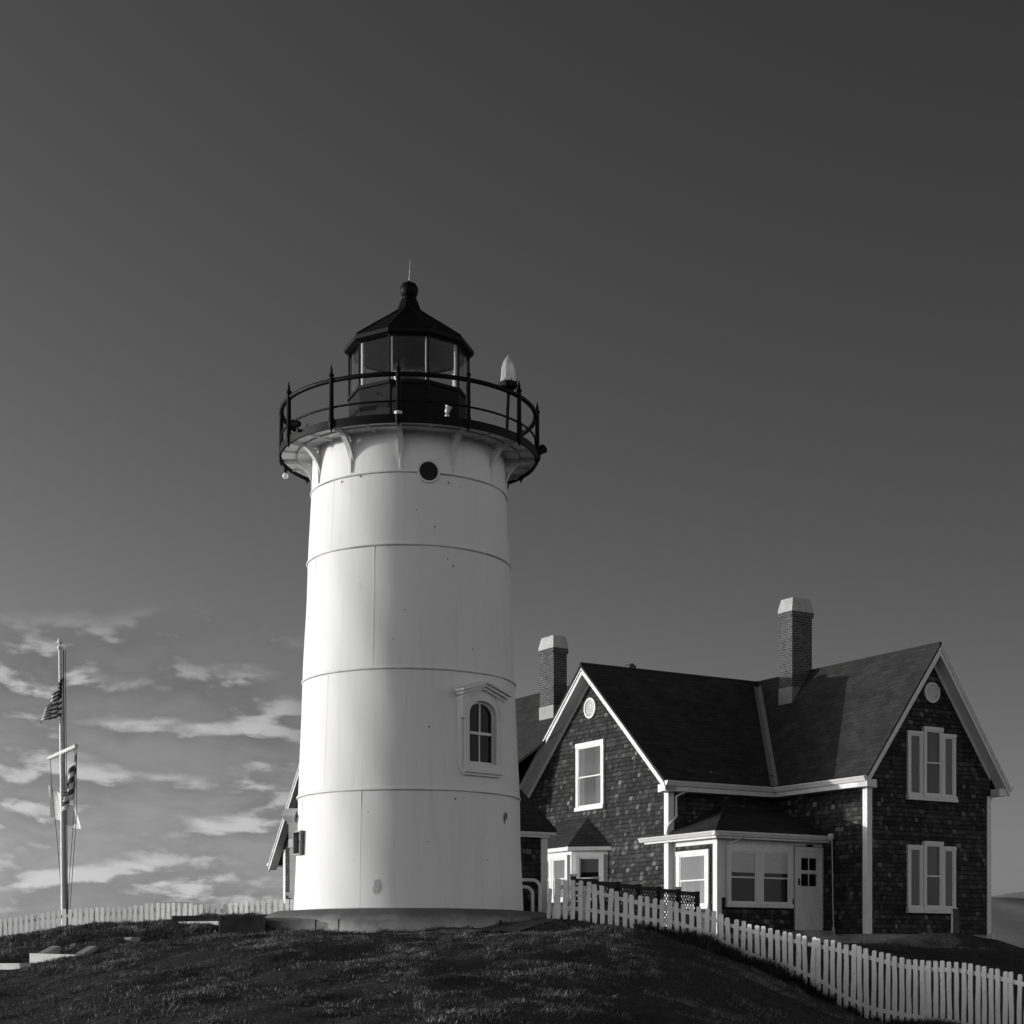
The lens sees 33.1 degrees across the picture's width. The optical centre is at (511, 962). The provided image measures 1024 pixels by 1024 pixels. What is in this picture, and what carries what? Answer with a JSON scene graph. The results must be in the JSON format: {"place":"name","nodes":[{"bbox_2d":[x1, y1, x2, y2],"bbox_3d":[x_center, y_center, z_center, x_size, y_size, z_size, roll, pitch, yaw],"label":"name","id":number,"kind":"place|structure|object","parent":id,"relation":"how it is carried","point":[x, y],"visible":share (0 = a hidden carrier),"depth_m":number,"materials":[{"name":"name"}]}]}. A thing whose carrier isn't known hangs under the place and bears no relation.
{"place":"outdoors","nodes":[
{"label":"outdoors","id":0,"kind":"place"},
{"bbox_2d":[13,918,623,1023],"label":"tall grass","id":1,"kind":"structure","parent":0,"point":[420,1005],"depth_m":20.70,"materials":[{"name":"plant"}]},
{"bbox_2d":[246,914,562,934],"bbox_3d":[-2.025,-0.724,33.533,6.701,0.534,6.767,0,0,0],"label":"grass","id":2,"kind":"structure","parent":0,"point":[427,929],"depth_m":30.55,"materials":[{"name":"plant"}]},
{"bbox_2d":[382,915,569,934],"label":"path","id":3,"kind":"structure","parent":0,"point":[526,924],"depth_m":30.63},
{"bbox_2d":[547,878,556,917],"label":"loose boards","id":4,"kind":"object","parent":3,"relation":"on","point":[549,904],"visible":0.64,"depth_m":31.60,"materials":[{"name":"paint"}]},
{"bbox_2d":[0,913,1023,1023],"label":"ground","id":5,"kind":"structure","parent":0,"point":[643,1013],"depth_m":23.73,"materials":[{"name":"plant"}]},
{"bbox_2d":[0,963,30,969],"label":"concrete block","id":6,"kind":"structure","parent":5,"relation":"on","point":[6,966],"depth_m":27.32,"materials":[{"name":"white concrete"}]},
{"bbox_2d":[47,639,78,926],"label":"flagpole","id":7,"kind":"object","parent":5,"relation":"on","point":[64,861],"visible":0.9,"depth_m":57.92,"materials":[{"name":"white metal"}]},
{"bbox_2d":[41,678,62,722],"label":"flag","id":8,"kind":"object","parent":7,"relation":"attached to","point":[53,709],"visible":1,"depth_m":57.85,"materials":[{"name":"fabric"}]},
{"bbox_2d":[49,787,80,828],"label":"flag","id":9,"kind":"object","parent":7,"relation":"attached to","point":[71,810],"visible":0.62,"depth_m":58.94,"materials":[{"name":"fabric"}]},
{"bbox_2d":[61,754,76,811],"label":"flag","id":10,"kind":"object","parent":7,"relation":"hanging from","point":[70,785],"visible":1,"depth_m":56.61,"materials":[{"name":"fabric"}]},
{"bbox_2d":[30,946,96,962],"bbox_3d":[-7.349,0.060,28.253,0.953,0.680,0.540,0,0,25],"label":"concrete footing","id":11,"kind":"object","parent":5,"relation":"on","point":[50,952],"visible":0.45,"depth_m":28.15,"materials":[{"name":"grey concrete"}]},
{"bbox_2d":[124,937,139,942],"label":"concrete block","id":12,"kind":"structure","parent":5,"relation":"on","point":[133,939],"depth_m":30.55,"materials":[{"name":"grey concrete"}]},
{"bbox_2d":[0,911,287,957],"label":"grass","id":13,"kind":"structure","parent":5,"relation":"on","point":[47,934],"depth_m":31.26,"materials":[{"name":"plant"}]},
{"bbox_2d":[0,899,293,935],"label":"picket fence","id":14,"kind":"object","parent":5,"relation":"on","point":[6,927],"visible":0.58,"depth_m":36.16,"materials":[{"name":"paint"}]},
{"bbox_2d":[172,916,218,923],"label":"concrete slab","id":15,"kind":"structure","parent":5,"relation":"on","point":[175,919],"depth_m":32.26,"materials":[{"name":"grey concrete"}]},
{"bbox_2d":[179,921,218,924],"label":"concrete kerb","id":16,"kind":"structure","parent":5,"relation":"on","point":[212,922],"depth_m":31.93,"materials":[{"name":"white concrete"}]},
{"bbox_2d":[219,916,265,934],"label":"concrete wall","id":17,"kind":"structure","parent":5,"relation":"on","point":[235,924],"depth_m":30.96,"materials":[{"name":"grey concrete"}]},
{"bbox_2d":[267,765,298,909],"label":"shingled cottage","id":18,"kind":"structure","parent":5,"relation":"on","point":[280,855],"depth_m":65.73,"materials":[{"name":"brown wood"}]},
{"bbox_2d":[265,908,546,933],"bbox_3d":[-1.990,-0.594,33.510,6.040,0.812,6.040,0,0,0],"label":"concrete pad","id":19,"kind":"object","parent":5,"relation":"on","point":[368,920],"visible":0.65,"depth_m":30.84,"materials":[{"name":"grey concrete"}]},
{"bbox_2d":[278,268,539,910],"bbox_3d":[-2.000,-7.180,33.499,5.089,12.960,5.106,0,0,0],"label":"lighthouse","id":20,"kind":"object","parent":19,"relation":"on","point":[408,796],"visible":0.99,"depth_m":31.76,"materials":[{"name":"paint"}]},
{"bbox_2d":[282,465,287,478],"bbox_3d":[-4.439,-9.610,33.791,0.116,0.260,0.116,0,0,0],"label":"globe lamp","id":21,"kind":"object","parent":20,"relation":"hanging from","point":[285,475],"visible":1,"depth_m":33.76,"materials":[{"name":"white glass"}]},
{"bbox_2d":[281,808,297,898],"bbox_3d":[-4.173,-2.125,33.532,0.460,1.750,1.200,0,0,1],"label":"window","id":22,"kind":"structure","parent":20,"relation":"in","point":[290,815],"depth_m":33.03,"materials":[{"name":"white paint"}]},
{"bbox_2d":[290,419,300,431],"bbox_3d":[-3.979,-9.936,31.909,0.193,0.233,0.166,0,0,20],"label":"floodlight","id":23,"kind":"object","parent":20,"relation":"attached to","point":[295,423],"visible":1,"depth_m":31.86,"materials":[{"name":"black paint"}]},
{"bbox_2d":[288,830,303,855],"bbox_3d":[-4.036,-2.260,32.791,0.350,0.460,0.640,0,0,-37],"label":"notice box","id":24,"kind":"object","parent":20,"relation":"attached to","point":[296,843],"visible":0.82,"depth_m":32.64,"materials":[{"name":"grey metal"}]},
{"bbox_2d":[445,405,451,416],"bbox_3d":[-1.149,-9.965,31.139,0.130,0.209,0.191,0,0,-22],"label":"floodlight","id":25,"kind":"object","parent":20,"relation":"on","point":[447,409],"visible":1,"depth_m":31.10,"materials":[{"name":"white paint"}]},
{"bbox_2d":[455,681,511,777],"bbox_3d":[-0.594,-4.325,31.965,1.200,1.750,0.460,0,0,-42],"label":"window","id":26,"kind":"structure","parent":20,"relation":"in","point":[480,705],"depth_m":31.94,"materials":[{"name":"white paint"}]},
{"bbox_2d":[497,355,518,428],"bbox_3d":[-0.069,-10.604,32.128,0.416,1.451,0.396,0,0,0],"label":"beacon lamp","id":27,"kind":"object","parent":20,"relation":"on","point":[507,379],"visible":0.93,"depth_m":32.03,"materials":[{"name":"white glass"}]},
{"bbox_2d":[522,885,533,910],"bbox_3d":[0.191,-1.126,33.480,0.481,0.751,0.066,0,0,0],"label":"vent pipe","id":28,"kind":"object","parent":20,"relation":"attached to","point":[530,889],"visible":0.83,"depth_m":33.45,"materials":[{"name":"grey metal"}]},
{"bbox_2d":[538,444,546,458],"bbox_3d":[0.569,-9.921,33.501,0.187,0.283,0.222,0,0,42],"label":"floodlight","id":29,"kind":"object","parent":20,"relation":"attached to","point":[542,449],"visible":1,"depth_m":33.46,"materials":[{"name":"black paint"}]},
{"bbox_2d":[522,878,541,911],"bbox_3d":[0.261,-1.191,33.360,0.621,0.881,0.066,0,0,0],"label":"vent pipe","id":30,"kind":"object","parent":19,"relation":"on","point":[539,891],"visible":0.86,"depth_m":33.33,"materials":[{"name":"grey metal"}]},
{"bbox_2d":[519,788,556,913],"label":"shingled shed","id":31,"kind":"structure","parent":5,"relation":"on","point":[537,828],"depth_m":37.86,"materials":[{"name":"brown wood"}]},
{"bbox_2d":[569,874,699,933],"bbox_3d":[2.814,-1.075,38.292,0.130,1.550,5.646,0,0,34],"label":"lattice screen","id":32,"kind":"object","parent":5,"relation":"on","point":[638,887],"visible":0.33,"depth_m":38.43,"materials":[{"name":"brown wood"}]},
{"bbox_2d":[515,597,1012,940],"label":"shingled house","id":33,"kind":"structure","parent":5,"relation":"on","point":[848,800],"depth_m":47.55,"materials":[{"name":"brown wood"}]},
{"bbox_2d":[548,817,611,919],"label":"bay window","id":34,"kind":"structure","parent":33,"relation":"in","point":[578,847],"depth_m":49.66,"materials":[{"name":"paint"}]},
{"bbox_2d":[574,739,605,811],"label":"window","id":35,"kind":"structure","parent":33,"relation":"in","point":[589,756],"depth_m":50.06,"materials":[{"name":"paint"}]},
{"bbox_2d":[906,730,923,797],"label":"shutter","id":36,"kind":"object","parent":33,"relation":"in","point":[915,739],"depth_m":46.54,"materials":[{"name":"paint"}]},
{"bbox_2d":[906,844,923,909],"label":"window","id":37,"kind":"structure","parent":33,"relation":"in","point":[915,853],"depth_m":46.54,"materials":[{"name":"paint"}]},
{"bbox_2d":[906,841,950,913],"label":"window","id":38,"kind":"structure","parent":33,"relation":"in","point":[933,850],"depth_m":46.89,"materials":[{"name":"paint"}]},
{"bbox_2d":[906,726,957,802],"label":"window","id":39,"kind":"structure","parent":33,"relation":"in","point":[933,736],"depth_m":46.90,"materials":[{"name":"paint"}]},
{"bbox_2d":[943,733,957,799],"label":"shutter","id":40,"kind":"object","parent":33,"relation":"in","point":[949,740],"depth_m":47.24,"materials":[{"name":"paint"}]},
{"bbox_2d":[943,846,957,910],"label":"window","id":41,"kind":"structure","parent":33,"relation":"in","point":[949,853],"depth_m":47.24,"materials":[{"name":"paint"}]},
{"bbox_2d":[556,879,1023,1023],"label":"picket fence","id":42,"kind":"object","parent":5,"relation":"on","point":[583,909],"visible":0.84,"depth_m":29.55,"materials":[{"name":"paint"}]},
{"bbox_2d":[878,933,1023,952],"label":"earth mound","id":43,"kind":"object","parent":5,"relation":"on","point":[933,940],"visible":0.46,"depth_m":42.89,"materials":[{"name":"plant"}]},
{"bbox_2d":[950,909,959,932],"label":"wooden post","id":44,"kind":"object","parent":5,"relation":"on","point":[954,920],"visible":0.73,"depth_m":44.52,"materials":[{"name":"grey wood"}]},
{"bbox_2d":[0,0,1023,934],"label":"sky","id":45,"kind":"structure","parent":0,"point":[752,271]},
{"bbox_2d":[632,917,986,1023],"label":"tall grass","id":46,"kind":"structure","parent":0,"point":[710,943],"depth_m":30.22,"materials":[{"name":"plant"}]},
{"bbox_2d":[807,940,885,942],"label":"path","id":47,"kind":"structure","parent":0,"point":[872,941],"depth_m":44.82,"materials":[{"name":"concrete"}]},
{"bbox_2d":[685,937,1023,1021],"bbox_3d":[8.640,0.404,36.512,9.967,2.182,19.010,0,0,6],"label":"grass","id":48,"kind":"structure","parent":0,"point":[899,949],"depth_m":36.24,"materials":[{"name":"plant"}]},
{"bbox_2d":[986,892,1023,947],"bbox_3d":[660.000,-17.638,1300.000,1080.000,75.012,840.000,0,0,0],"label":"hill","id":49,"kind":"structure","parent":0,"point":[1007,918],"depth_m":1072.19,"materials":[{"name":"grey"}]}
]}

